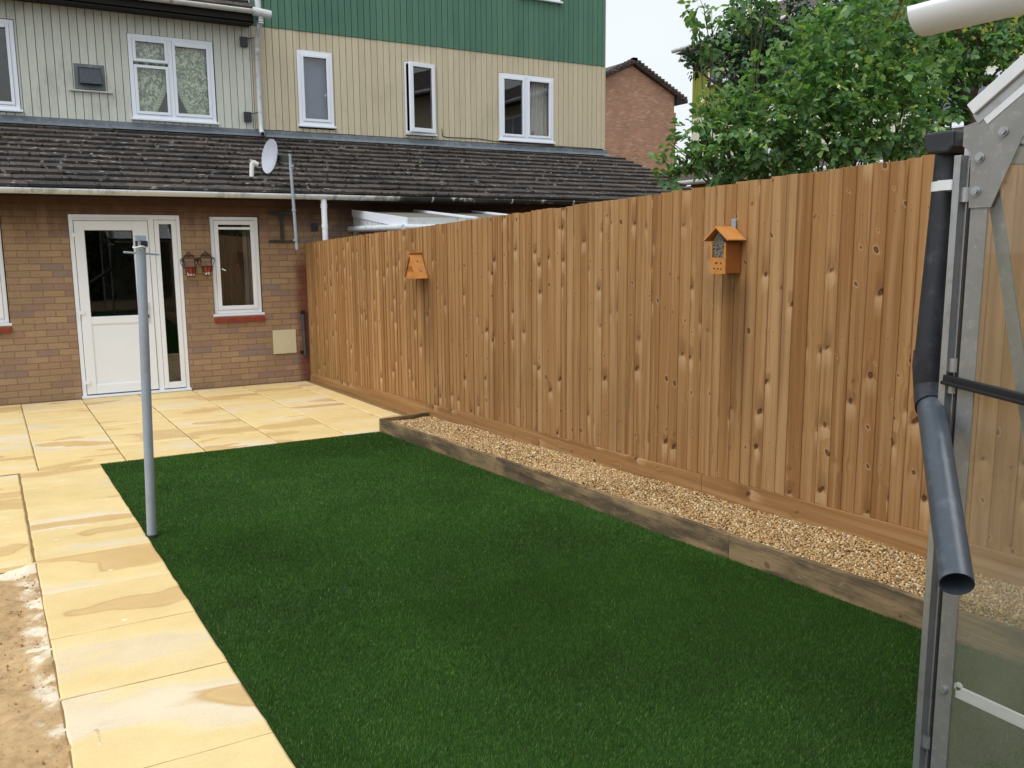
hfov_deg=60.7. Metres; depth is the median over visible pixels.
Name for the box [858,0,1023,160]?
garden tree
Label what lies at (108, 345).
door
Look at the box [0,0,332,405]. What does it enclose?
brick house
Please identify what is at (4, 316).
window
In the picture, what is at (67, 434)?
patio
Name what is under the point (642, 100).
brick building
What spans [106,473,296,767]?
ground
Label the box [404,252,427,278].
insect house
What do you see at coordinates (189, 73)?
window
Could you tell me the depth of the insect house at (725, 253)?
4.82 m
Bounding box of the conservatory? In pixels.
[347,209,511,235]
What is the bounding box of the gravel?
[392,416,1023,629]
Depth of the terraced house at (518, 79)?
14.29 m
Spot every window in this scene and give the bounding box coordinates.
[0,19,22,112]
[0,230,11,325]
[126,33,218,124]
[209,217,264,316]
[296,50,336,128]
[404,61,437,136]
[498,73,555,143]
[538,0,562,3]
[706,46,748,85]
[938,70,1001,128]
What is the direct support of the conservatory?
on the ground at (229, 664)
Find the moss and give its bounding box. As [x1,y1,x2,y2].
[0,123,654,198]
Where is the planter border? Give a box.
[379,412,1023,665]
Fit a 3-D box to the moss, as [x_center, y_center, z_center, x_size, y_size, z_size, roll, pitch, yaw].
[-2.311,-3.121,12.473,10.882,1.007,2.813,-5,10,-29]
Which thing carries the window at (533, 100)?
in the terraced house at (518, 79)
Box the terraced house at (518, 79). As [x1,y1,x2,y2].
[248,0,691,240]
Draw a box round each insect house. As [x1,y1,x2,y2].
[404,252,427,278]
[703,219,745,273]
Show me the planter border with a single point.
(993, 637)
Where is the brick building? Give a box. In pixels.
[605,57,687,172]
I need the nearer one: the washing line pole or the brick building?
the washing line pole
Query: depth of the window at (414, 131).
14.48 m
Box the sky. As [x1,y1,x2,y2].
[606,0,781,185]
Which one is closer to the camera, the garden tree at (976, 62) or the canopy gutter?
the canopy gutter
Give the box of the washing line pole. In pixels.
[123,235,159,546]
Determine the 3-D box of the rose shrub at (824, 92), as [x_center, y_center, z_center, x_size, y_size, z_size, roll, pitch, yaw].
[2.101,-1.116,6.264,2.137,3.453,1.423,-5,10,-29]
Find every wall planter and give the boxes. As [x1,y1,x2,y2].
[180,252,197,276]
[197,251,214,274]
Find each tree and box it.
[678,0,888,178]
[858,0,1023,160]
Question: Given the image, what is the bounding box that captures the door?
[67,214,191,398]
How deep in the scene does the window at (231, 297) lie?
11.05 m
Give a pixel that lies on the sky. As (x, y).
(647, 31)
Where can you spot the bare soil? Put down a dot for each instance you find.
(26, 731)
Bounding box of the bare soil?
[0,562,99,767]
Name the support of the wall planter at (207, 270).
attached to the brick house at (80, 72)
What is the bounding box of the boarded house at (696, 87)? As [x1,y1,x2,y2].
[661,0,1023,187]
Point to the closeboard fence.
(635, 336)
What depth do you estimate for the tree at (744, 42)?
8.95 m
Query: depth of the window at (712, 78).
22.34 m
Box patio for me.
[0,381,401,475]
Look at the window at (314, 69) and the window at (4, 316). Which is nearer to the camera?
the window at (4, 316)
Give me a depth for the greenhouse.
2.11 m
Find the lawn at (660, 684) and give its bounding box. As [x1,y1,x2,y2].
[104,432,1023,767]
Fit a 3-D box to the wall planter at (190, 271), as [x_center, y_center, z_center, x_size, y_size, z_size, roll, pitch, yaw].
[-3.901,-1.454,10.595,0.212,0.295,0.140,-5,10,-29]
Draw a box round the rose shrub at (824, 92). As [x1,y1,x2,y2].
[646,0,965,191]
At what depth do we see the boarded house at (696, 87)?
20.63 m
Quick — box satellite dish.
[249,139,298,249]
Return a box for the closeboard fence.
[305,154,1023,586]
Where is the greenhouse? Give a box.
[912,54,1023,767]
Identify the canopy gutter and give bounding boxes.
[907,0,1023,36]
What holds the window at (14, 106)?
in the brick house at (80, 72)
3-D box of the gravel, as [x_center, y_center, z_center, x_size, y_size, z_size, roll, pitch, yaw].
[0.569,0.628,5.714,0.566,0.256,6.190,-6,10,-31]
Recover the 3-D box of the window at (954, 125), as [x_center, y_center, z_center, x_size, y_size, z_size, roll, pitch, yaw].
[8.761,-5.429,16.777,0.089,0.940,1.340,-5,10,-29]
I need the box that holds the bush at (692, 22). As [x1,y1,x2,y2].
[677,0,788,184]

